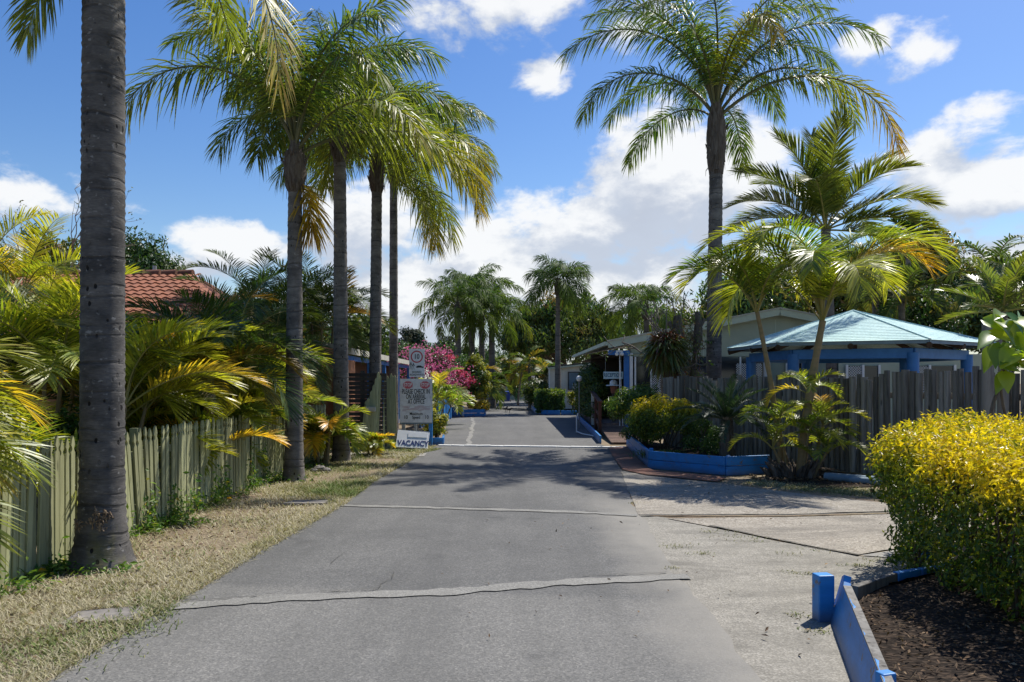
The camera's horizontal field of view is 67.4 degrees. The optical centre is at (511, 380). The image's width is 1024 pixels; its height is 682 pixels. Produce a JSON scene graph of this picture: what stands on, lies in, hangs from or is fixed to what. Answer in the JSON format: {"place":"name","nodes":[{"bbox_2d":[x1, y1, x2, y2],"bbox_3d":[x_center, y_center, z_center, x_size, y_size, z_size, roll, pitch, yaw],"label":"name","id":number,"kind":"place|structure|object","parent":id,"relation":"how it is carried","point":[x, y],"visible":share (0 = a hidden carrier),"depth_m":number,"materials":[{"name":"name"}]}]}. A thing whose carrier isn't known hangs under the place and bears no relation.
{"place":"outdoors","nodes":[
{"label":"outdoors","id":0,"kind":"place"},
{"bbox_2d":[48,400,762,681],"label":"road","id":1,"kind":"structure","parent":0,"point":[580,633],"depth_m":5.88,"materials":[{"name":"asphalt"}]},
{"bbox_2d":[169,574,691,609],"bbox_3d":[-0.505,1.634,6.006,4.066,0.001,0.298,0,0,-12],"label":"road seam","id":2,"kind":"object","parent":1,"relation":"on","point":[398,593],"visible":1,"depth_m":5.93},
{"bbox_2d":[341,504,637,515],"bbox_3d":[-0.341,1.634,9.782,3.840,0.001,0.241,0,0,11],"label":"road seam","id":3,"kind":"object","parent":1,"relation":"on","point":[496,509],"visible":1,"depth_m":9.77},
{"bbox_2d":[173,503,884,600],"bbox_3d":[1.167,1.630,7.977,7.386,0.001,4.574,0,0,0],"label":"road crack","id":4,"kind":"object","parent":1,"relation":"on","point":[640,514],"visible":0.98,"depth_m":9.38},
{"bbox_2d":[531,405,559,414],"bbox_3d":[1.334,1.525,40.837,0.821,0.243,8.294,0,0,-8],"label":"planter","id":5,"kind":"object","parent":1,"relation":"on","point":[550,412],"visible":0.88,"depth_m":37.03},
{"bbox_2d":[533,387,565,413],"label":"hedge","id":6,"kind":"object","parent":5,"relation":"in","point":[545,401],"visible":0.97,"depth_m":37.36,"materials":[{"name":"green plant"}]},
{"bbox_2d":[0,384,1021,681],"bbox_3d":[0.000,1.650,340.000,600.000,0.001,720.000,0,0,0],"label":"ground","id":7,"kind":"structure","parent":0,"point":[244,538],"depth_m":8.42,"materials":[{"name":"plant"}]},
{"bbox_2d":[0,329,58,574],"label":"cane palm","id":8,"kind":"object","parent":7,"relation":"on","point":[10,435],"visible":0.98,"depth_m":6.05,"materials":[{"name":"green plant"}]},
{"bbox_2d":[0,205,80,421],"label":"cane palm","id":9,"kind":"object","parent":7,"relation":"on","point":[28,270],"visible":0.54,"depth_m":12.67,"materials":[{"name":"green plant"}]},
{"bbox_2d":[13,223,80,269],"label":"broadleaf tree","id":10,"kind":"object","parent":7,"relation":"on","point":[62,246],"visible":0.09,"depth_m":29.34,"materials":[{"name":"green plant"}]},
{"bbox_2d":[22,399,79,508],"bbox_3d":[-5.286,0.958,8.787,1.850,1.484,1.551,0,0,0],"label":"shrub","id":11,"kind":"object","parent":7,"relation":"on","point":[68,425],"visible":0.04,"depth_m":9.00,"materials":[{"name":"green plant"}]},
{"bbox_2d":[0,308,141,433],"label":"cane palm","id":12,"kind":"object","parent":7,"relation":"on","point":[66,398],"visible":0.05,"depth_m":10.51,"materials":[{"name":"green plant"}]},
{"bbox_2d":[0,394,143,504],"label":"cane palm","id":13,"kind":"object","parent":7,"relation":"on","point":[48,437],"visible":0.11,"depth_m":7.66,"materials":[{"name":"green plant"}]},
{"bbox_2d":[0,183,144,268],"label":"palm tree","id":14,"kind":"object","parent":7,"relation":"on","point":[73,247],"visible":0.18,"depth_m":28.72,"materials":[{"name":"green plant"}]},
{"bbox_2d":[0,263,198,515],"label":"cane palm","id":15,"kind":"object","parent":7,"relation":"on","point":[44,332],"visible":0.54,"depth_m":9.01,"materials":[{"name":"green plant"}]},
{"bbox_2d":[59,606,150,625],"bbox_3d":[-2.832,1.642,5.391,0.514,0.021,0.333,0,0,-12],"label":"drain cover","id":16,"kind":"object","parent":7,"relation":"on","point":[126,611],"visible":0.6,"depth_m":5.40,"materials":[{"name":"concrete"}]},
{"bbox_2d":[0,313,272,432],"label":"cane palm","id":17,"kind":"object","parent":7,"relation":"on","point":[147,364],"visible":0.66,"depth_m":9.77,"materials":[{"name":"green plant"}]},
{"bbox_2d":[40,392,240,495],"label":"cane palm","id":18,"kind":"object","parent":7,"relation":"on","point":[168,411],"visible":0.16,"depth_m":10.47,"materials":[{"name":"green plant"}]},
{"bbox_2d":[2,266,280,429],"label":"house","id":19,"kind":"structure","parent":7,"relation":"on","point":[158,283],"depth_m":18.07,"materials":[{"name":"tile"}]},
{"bbox_2d":[125,225,185,270],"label":"broadleaf tree","id":20,"kind":"object","parent":7,"relation":"on","point":[147,257],"visible":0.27,"depth_m":35.27,"materials":[{"name":"green plant"}]},
{"bbox_2d":[3,0,309,573],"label":"palm tree","id":21,"kind":"object","parent":7,"relation":"on","point":[101,528],"visible":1,"depth_m":6.70,"materials":[{"name":"grey plant"}]},
{"bbox_2d":[0,404,325,587],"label":"picket fence","id":22,"kind":"object","parent":7,"relation":"on","point":[57,512],"visible":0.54,"depth_m":8.33,"materials":[{"name":"wood"}]},
{"bbox_2d":[0,423,331,597],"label":"weeds","id":23,"kind":"object","parent":7,"relation":"on","point":[164,521],"visible":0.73,"depth_m":8.61,"materials":[{"name":"green plant"}]},
{"bbox_2d":[78,308,285,410],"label":"cane palm","id":24,"kind":"object","parent":7,"relation":"on","point":[204,357],"visible":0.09,"depth_m":12.10,"materials":[{"name":"green plant"}]},
{"bbox_2d":[126,384,289,486],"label":"cane palm","id":25,"kind":"object","parent":7,"relation":"on","point":[252,432],"visible":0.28,"depth_m":11.10,"materials":[{"name":"green plant"}]},
{"bbox_2d":[128,368,289,432],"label":"cane palm","id":26,"kind":"object","parent":7,"relation":"on","point":[259,419],"visible":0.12,"depth_m":11.87,"materials":[{"name":"green plant"}]},
{"bbox_2d":[125,266,320,426],"bbox_3d":[-5.017,-0.115,12.477,3.851,3.594,3.999,0,0,0],"label":"cane palm","id":27,"kind":"object","parent":7,"relation":"on","point":[270,353],"visible":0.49,"depth_m":12.13,"materials":[{"name":"green plant"}]},
{"bbox_2d":[171,246,352,407],"bbox_3d":[-5.945,-0.742,17.950,4.048,4.847,4.323,0,0,-40],"label":"cane palm","id":28,"kind":"object","parent":7,"relation":"on","point":[279,319],"visible":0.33,"depth_m":17.66,"materials":[{"name":"green plant"}]},
{"bbox_2d":[203,335,334,415],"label":"cane palm","id":29,"kind":"object","parent":7,"relation":"on","point":[322,358],"visible":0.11,"depth_m":14.32,"materials":[{"name":"green plant"}]},
{"bbox_2d":[219,369,346,464],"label":"cane palm","id":30,"kind":"object","parent":7,"relation":"on","point":[309,392],"visible":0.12,"depth_m":13.33,"materials":[{"name":"green plant"}]},
{"bbox_2d":[125,0,497,482],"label":"palm tree","id":31,"kind":"object","parent":7,"relation":"on","point":[294,160],"visible":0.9,"depth_m":12.52,"materials":[{"name":"green plant"}]},
{"bbox_2d":[282,405,369,463],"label":"cane palm","id":32,"kind":"object","parent":7,"relation":"on","point":[322,424],"visible":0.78,"depth_m":15.01,"materials":[{"name":"green plant"}]},
{"bbox_2d":[256,251,398,398],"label":"cane palm","id":33,"kind":"object","parent":7,"relation":"on","point":[314,328],"visible":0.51,"depth_m":20.12,"materials":[{"name":"green plant"}]},
{"bbox_2d":[305,347,354,442],"bbox_3d":[-4.776,0.400,20.200,0.868,2.500,2.300,0,0,0],"label":"shrub","id":34,"kind":"object","parent":7,"relation":"on","point":[351,368],"visible":0.14,"depth_m":19.25,"materials":[{"name":"plant"}]},
{"bbox_2d":[204,6,467,462],"bbox_3d":[-3.511,-2.537,15.524,4.824,8.475,4.862,0,0,22],"label":"palm tree","id":35,"kind":"object","parent":7,"relation":"on","point":[341,451],"visible":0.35,"depth_m":15.52,"materials":[{"name":"green plant"}]},
{"bbox_2d":[303,338,409,420],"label":"cottage","id":36,"kind":"structure","parent":7,"relation":"on","point":[365,367],"depth_m":25.88,"materials":[{"name":"brown paint"}]},
{"bbox_2d":[326,313,388,360],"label":"broadleaf tree","id":37,"kind":"object","parent":7,"relation":"on","point":[367,333],"visible":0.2,"depth_m":45.35,"materials":[{"name":"green plant"}]},
{"bbox_2d":[348,371,386,445],"bbox_3d":[-3.635,0.700,18.512,1.232,1.900,0.305,0,0,0],"label":"slat screen","id":38,"kind":"object","parent":7,"relation":"on","point":[362,389],"visible":0.41,"depth_m":18.51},
{"bbox_2d":[350,432,397,456],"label":"shrub","id":39,"kind":"object","parent":7,"relation":"on","point":[376,440],"visible":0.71,"depth_m":16.86,"materials":[{"name":"yellow plant"}]},
{"bbox_2d":[360,372,396,449],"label":"gate palings","id":40,"kind":"object","parent":7,"relation":"on","point":[371,422],"visible":0.81,"depth_m":18.48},
{"bbox_2d":[267,71,495,420],"bbox_3d":[-3.268,-2.746,18.755,5.421,8.894,5.292,0,0,-23],"label":"palm tree","id":41,"kind":"object","parent":7,"relation":"on","point":[376,187],"visible":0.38,"depth_m":18.60,"materials":[{"name":"green plant"}]},
{"bbox_2d":[306,78,501,433],"bbox_3d":[-3.642,-3.581,23.263,6.776,10.562,6.774,0,0,0],"label":"palm tree","id":42,"kind":"object","parent":7,"relation":"on","point":[393,311],"visible":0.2,"depth_m":23.18,"materials":[{"name":"green plant"}]},
{"bbox_2d":[396,430,429,448],"bbox_3d":[-2.391,1.410,18.564,0.787,0.458,0.439,0,0,0],"label":"vacancy sign","id":43,"kind":"object","parent":7,"relation":"on","point":[407,439],"visible":0.98,"depth_m":18.48,"materials":[{"name":"white paint"}]},
{"bbox_2d":[398,325,430,349],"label":"broadleaf tree","id":44,"kind":"object","parent":7,"relation":"on","point":[412,336],"visible":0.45,"depth_m":71.34,"materials":[{"name":"green plant"}]},
{"bbox_2d":[400,379,432,445],"bbox_3d":[-2.413,0.798,19.346,0.824,1.704,0.128,0,0,0],"label":"check in sign","id":45,"kind":"object","parent":7,"relation":"on","point":[416,407],"visible":0.98,"depth_m":19.29,"materials":[{"name":"metal"}]},
{"bbox_2d":[409,349,424,430],"bbox_3d":[-2.504,0.404,20.221,0.407,2.492,0.094,0,0,0],"label":"speed sign","id":46,"kind":"object","parent":7,"relation":"on","point":[416,363],"visible":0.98,"depth_m":20.19,"materials":[{"name":"metal"}]},
{"bbox_2d":[428,435,444,444],"bbox_3d":[-2.004,1.550,20.264,0.496,0.207,1.068,0,0,0],"label":"planter","id":47,"kind":"object","parent":7,"relation":"on","point":[437,441],"visible":0.53,"depth_m":19.77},
{"bbox_2d":[420,408,449,437],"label":"shrub","id":48,"kind":"object","parent":47,"relation":"in","point":[439,422],"visible":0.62,"depth_m":20.07,"materials":[{"name":"green plant"}]},
{"bbox_2d":[386,340,488,399],"bbox_3d":[-3.474,-0.125,35.576,4.818,3.650,3.797,0,0,0],"label":"bougainvillea","id":49,"kind":"object","parent":7,"relation":"on","point":[439,361],"visible":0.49,"depth_m":35.24,"materials":[{"name":"pink plant"}]},
{"bbox_2d":[420,367,477,415],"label":"cane palm","id":50,"kind":"object","parent":7,"relation":"on","point":[441,389],"visible":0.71,"depth_m":26.39,"materials":[{"name":"green plant"}]},
{"bbox_2d":[411,273,506,406],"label":"palm tree","id":51,"kind":"object","parent":7,"relation":"on","point":[457,307],"visible":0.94,"depth_m":43.74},
{"bbox_2d":[427,263,512,358],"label":"palm tree","id":52,"kind":"object","parent":7,"relation":"on","point":[482,282],"visible":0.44,"depth_m":46.70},
{"bbox_2d":[459,353,492,408],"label":"shrub","id":53,"kind":"object","parent":7,"relation":"on","point":[481,393],"visible":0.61,"depth_m":35.62,"materials":[{"name":"green plant"}]},
{"bbox_2d":[458,359,507,409],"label":"cane palm","id":54,"kind":"object","parent":7,"relation":"on","point":[495,391],"visible":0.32,"depth_m":41.99,"materials":[{"name":"green plant"}]},
{"bbox_2d":[441,269,525,400],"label":"palm tree","id":55,"kind":"object","parent":7,"relation":"on","point":[482,350],"visible":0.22,"depth_m":49.83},
{"bbox_2d":[446,283,532,408],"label":"palm tree","id":56,"kind":"object","parent":7,"relation":"on","point":[465,337],"visible":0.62,"depth_m":45.77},
{"bbox_2d":[0,473,1023,681],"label":"leaf litter","id":57,"kind":"object","parent":7,"relation":"on","point":[882,593],"visible":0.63,"depth_m":4.97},
{"bbox_2d":[507,345,551,407],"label":"cane palm","id":58,"kind":"object","parent":7,"relation":"on","point":[514,370],"visible":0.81,"depth_m":46.89,"materials":[{"name":"green plant"}]},
{"bbox_2d":[519,378,550,403],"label":"shrub","id":59,"kind":"object","parent":7,"relation":"on","point":[528,389],"visible":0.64,"depth_m":43.13,"materials":[{"name":"green plant"}]},
{"bbox_2d":[522,254,594,388],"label":"palm tree","id":60,"kind":"object","parent":7,"relation":"on","point":[564,291],"visible":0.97,"depth_m":39.74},
{"bbox_2d":[495,289,627,365],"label":"broadleaf tree","id":61,"kind":"object","parent":7,"relation":"on","point":[583,334],"visible":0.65,"depth_m":53.34,"materials":[{"name":"green plant"}]},
{"bbox_2d":[546,362,590,408],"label":"cabin","id":62,"kind":"object","parent":7,"relation":"on","point":[569,373],"visible":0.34,"depth_m":42.98,"materials":[{"name":"white paint"}]},
{"bbox_2d":[571,362,610,417],"bbox_3d":[3.025,0.482,29.299,1.553,2.435,5.486,0,0,0],"label":"shrub","id":63,"kind":"object","parent":7,"relation":"on","point":[593,380],"visible":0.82,"depth_m":27.94,"materials":[{"name":"green plant"}]},
{"bbox_2d":[591,391,629,442],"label":"ramp","id":64,"kind":"structure","parent":7,"relation":"on","point":[611,432],"depth_m":22.86,"materials":[{"name":"white paint"}]},
{"bbox_2d":[599,282,661,347],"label":"palm tree","id":65,"kind":"object","parent":7,"relation":"on","point":[611,327],"visible":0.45,"depth_m":41.72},
{"bbox_2d":[607,283,689,349],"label":"palm tree","id":66,"kind":"object","parent":7,"relation":"on","point":[632,308],"visible":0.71,"depth_m":36.82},
{"bbox_2d":[608,446,725,480],"bbox_3d":[2.553,1.620,15.626,1.422,0.001,6.639,0,0,-7],"label":"brick edging","id":67,"kind":"object","parent":7,"relation":"on","point":[624,459],"visible":1,"depth_m":14.22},
{"bbox_2d":[572,307,818,432],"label":"office","id":68,"kind":"structure","parent":7,"relation":"on","point":[744,328],"depth_m":24.06,"materials":[{"name":"beige paint"}]},
{"bbox_2d":[634,357,660,393],"bbox_3d":[4.355,-0.170,24.080,1.040,1.180,0.100,0,0,0],"label":"window","id":69,"kind":"structure","parent":68,"relation":"in","point":[640,375],"depth_m":24.07,"materials":[{"name":"grey glass"}]},
{"bbox_2d":[721,357,763,390],"bbox_3d":[7.150,-0.170,24.080,1.550,1.180,0.100,0,0,0],"label":"window","id":70,"kind":"structure","parent":68,"relation":"in","point":[728,366],"depth_m":24.07,"materials":[{"name":"grey glass"}]},
{"bbox_2d":[626,437,769,475],"bbox_3d":[2.946,1.470,16.217,1.681,0.360,5.984,0,0,-16],"label":"planter","id":71,"kind":"object","parent":7,"relation":"on","point":[717,465],"visible":0.84,"depth_m":13.67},
{"bbox_2d":[638,439,845,470],"bbox_3d":[3.330,1.490,15.998,2.253,0.001,7.684,0,0,-18],"label":"garden bed","id":72,"kind":"object","parent":71,"relation":"in","point":[655,446],"visible":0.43,"depth_m":16.46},
{"bbox_2d":[602,382,662,441],"bbox_3d":[3.006,0.767,18.591,1.629,1.565,1.324,0,0,0],"label":"shrub","id":73,"kind":"object","parent":72,"relation":"on","point":[619,406],"visible":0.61,"depth_m":18.43,"materials":[{"name":"green plant"}]},
{"bbox_2d":[622,392,703,450],"bbox_3d":[3.154,0.884,15.942,1.661,1.331,1.528,0,0,0],"label":"shrub","id":74,"kind":"object","parent":72,"relation":"on","point":[651,420],"visible":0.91,"depth_m":15.66,"materials":[{"name":"green plant"}]},
{"bbox_2d":[680,412,719,455],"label":"shrub","id":75,"kind":"object","parent":72,"relation":"on","point":[710,439],"visible":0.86,"depth_m":14.98,"materials":[{"name":"green plant"}]},
{"bbox_2d":[672,374,771,455],"bbox_3d":[3.936,0.690,14.328,1.934,1.681,1.922,0,0,0],"label":"cycad","id":76,"kind":"object","parent":72,"relation":"on","point":[729,404],"visible":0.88,"depth_m":14.19,"materials":[{"name":"green plant"}]},
{"bbox_2d":[554,0,909,385],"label":"palm tree","id":77,"kind":"object","parent":7,"relation":"on","point":[714,74],"visible":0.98,"depth_m":19.36,"materials":[{"name":"green plant"}]},
{"bbox_2d":[693,251,813,320],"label":"broadleaf tree","id":78,"kind":"object","parent":7,"relation":"on","point":[783,298],"visible":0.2,"depth_m":31.64,"materials":[{"name":"green plant"}]},
{"bbox_2d":[638,514,938,681],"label":"concrete apron","id":79,"kind":"object","parent":7,"relation":"on","point":[734,586],"visible":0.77,"depth_m":6.12,"materials":[{"name":"concrete"}]},
{"bbox_2d":[812,542,1011,681],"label":"planter","id":80,"kind":"object","parent":79,"relation":"on","point":[864,660],"visible":0.69,"depth_m":4.86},
{"bbox_2d":[858,558,1023,681],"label":"garden bed","id":81,"kind":"object","parent":80,"relation":"in","point":[891,652],"visible":0.58,"depth_m":4.61,"materials":[{"name":"soil"}]},
{"bbox_2d":[864,407,1023,630],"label":"hedge","id":82,"kind":"object","parent":81,"relation":"on","point":[986,457],"visible":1,"depth_m":5.42,"materials":[{"name":"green plant"}]},
{"bbox_2d":[727,368,870,478],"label":"cane palm","id":83,"kind":"object","parent":7,"relation":"on","point":[809,469],"visible":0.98,"depth_m":13.03,"materials":[{"name":"green plant"}]},
{"bbox_2d":[691,212,959,472],"bbox_3d":[5.341,-0.590,13.255,4.341,4.548,3.987,0,0,22],"label":"cane palm","id":84,"kind":"object","parent":7,"relation":"on","point":[823,263],"visible":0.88,"depth_m":12.99,"materials":[{"name":"green plant"}]},
{"bbox_2d":[765,470,894,487],"bbox_3d":[5.207,1.634,12.798,2.334,0.001,2.484,0,0,-40],"label":"garden bed","id":85,"kind":"object","parent":7,"relation":"on","point":[837,484],"visible":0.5,"depth_m":12.36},
{"bbox_2d":[661,243,830,461],"bbox_3d":[4.250,-0.368,13.692,2.823,4.102,2.921,0,0,32],"label":"cane palm","id":86,"kind":"object","parent":85,"relation":"on","point":[751,283],"visible":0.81,"depth_m":13.42,"materials":[{"name":"green plant"}]},
{"bbox_2d":[824,472,880,484],"bbox_3d":[5.493,1.580,12.392,0.887,0.148,0.195,0,0,42],"label":"edging","id":87,"kind":"object","parent":85,"relation":"on","point":[854,478],"visible":0.66,"depth_m":12.40,"materials":[{"name":"blue paint"}]},
{"bbox_2d":[722,106,949,377],"bbox_3d":[8.920,-2.877,21.504,6.472,9.167,4.878,0,0,0],"label":"palm tree","id":88,"kind":"object","parent":7,"relation":"on","point":[824,191],"visible":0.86,"depth_m":21.10,"materials":[{"name":"green plant"}]},
{"bbox_2d":[788,240,883,316],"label":"broadleaf tree","id":89,"kind":"object","parent":7,"relation":"on","point":[840,304],"visible":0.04,"depth_m":33.46,"materials":[{"name":"green plant"}]},
{"bbox_2d":[663,323,1023,476],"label":"paling fence","id":90,"kind":"object","parent":7,"relation":"on","point":[871,398],"visible":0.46,"depth_m":13.71,"materials":[{"name":"wood"}]},
{"bbox_2d":[727,310,995,406],"bbox_3d":[7.550,0.036,17.000,4.947,3.229,5.431,0,0,0],"label":"gazebo","id":91,"kind":"object","parent":7,"relation":"on","point":[853,336],"visible":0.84,"depth_m":15.66,"materials":[{"name":"blue paint"}]},
{"bbox_2d":[832,234,944,314],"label":"palm tree","id":92,"kind":"object","parent":7,"relation":"on","point":[871,306],"visible":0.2,"depth_m":23.69,"materials":[{"name":"green plant"}]},
{"bbox_2d":[851,255,957,321],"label":"palm tree","id":93,"kind":"object","parent":7,"relation":"on","point":[899,311],"visible":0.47,"depth_m":22.71,"materials":[{"name":"green plant"}]},
{"bbox_2d":[817,354,997,428],"bbox_3d":[11.400,0.450,22.152,4.600,2.400,1.695,0,0,0],"label":"sage cabin","id":94,"kind":"object","parent":7,"relation":"on","point":[870,371],"visible":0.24,"depth_m":21.40,"materials":[{"name":"paint"}]},
{"bbox_2d":[845,365,880,387],"bbox_3d":[9.750,-0.050,21.347,0.960,0.800,0.085,0,0,0],"label":"window","id":95,"kind":"structure","parent":94,"relation":"in","point":[870,372],"depth_m":21.35,"materials":[{"name":"grey glass"}]},
{"bbox_2d":[882,211,938,269],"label":"palm tree","id":96,"kind":"object","parent":7,"relation":"on","point":[908,224],"visible":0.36,"depth_m":29.78,"materials":[{"name":"green plant"}]},
{"bbox_2d":[881,285,970,349],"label":"broadleaf tree","id":97,"kind":"object","parent":7,"relation":"on","point":[922,312],"visible":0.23,"depth_m":24.14,"materials":[{"name":"green plant"}]},
{"bbox_2d":[878,223,981,352],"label":"broadleaf tree","id":98,"kind":"object","parent":7,"relation":"on","point":[924,276],"visible":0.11,"depth_m":30.85,"materials":[{"name":"green plant"}]},
{"bbox_2d":[927,233,1023,341],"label":"palm tree","id":99,"kind":"object","parent":7,"relation":"on","point":[964,299],"visible":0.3,"depth_m":21.87,"materials":[{"name":"green plant"}]},
{"bbox_2d":[931,252,1023,323],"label":"palm tree","id":100,"kind":"object","parent":7,"relation":"on","point":[1005,293],"visible":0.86,"depth_m":16.86,"materials":[{"name":"green plant"}]},
{"bbox_2d":[951,251,1023,416],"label":"broadleaf tree","id":101,"kind":"object","parent":7,"relation":"on","point":[975,328],"visible":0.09,"depth_m":29.46,"materials":[{"name":"green plant"}]},
{"bbox_2d":[956,247,1023,313],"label":"palm tree","id":102,"kind":"object","parent":7,"relation":"on","point":[1006,256],"visible":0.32,"depth_m":18.14,"materials":[{"name":"green plant"}]},
{"bbox_2d":[977,308,1023,421],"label":"creeper","id":103,"kind":"object","parent":7,"relation":"on","point":[1005,355],"visible":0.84,"depth_m":9.15,"materials":[{"name":"green plant"}]},
{"bbox_2d":[0,0,1023,383],"label":"sky","id":104,"kind":"structure","parent":0,"point":[953,70],"materials":[{"name":"blue"}]},
{"bbox_2d":[599,283,713,395],"bbox_3d":[3.922,-0.434,19.164,2.366,4.204,2.970,0,0,-34],"label":"frangipani","id":105,"kind":"object","parent":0,"point":[653,325],"visible":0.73,"depth_m":19.74,"materials":[{"name":"green plant"}]},
{"bbox_2d":[665,300,699,389],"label":"tree","id":106,"kind":"object","parent":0,"point":[677,326],"visible":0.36,"depth_m":18.89,"materials":[{"name":"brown plant"}]},
{"bbox_2d":[637,328,694,384],"bbox_3d":[3.734,-0.105,18.783,1.345,2.371,1.384,0,0,43],"label":"staghorn fern","id":107,"kind":"object","parent":106,"relation":"attached to","point":[663,358],"visible":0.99,"depth_m":18.56,"materials":[{"name":"green plant"}]},
{"bbox_2d":[676,295,712,376],"bbox_3d":[4.550,-0.260,19.145,0.845,3.847,0.900,0,0,-40],"label":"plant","id":108,"kind":"object","parent":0,"point":[695,340],"visible":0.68,"depth_m":19.12,"materials":[{"name":"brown plant"}]},
{"bbox_2d":[621,471,939,513],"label":"driveway","id":109,"kind":"structure","parent":0,"point":[667,495],"depth_m":10.53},
{"bbox_2d":[668,514,970,553],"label":"driveway","id":110,"kind":"structure","parent":0,"point":[859,534],"depth_m":8.53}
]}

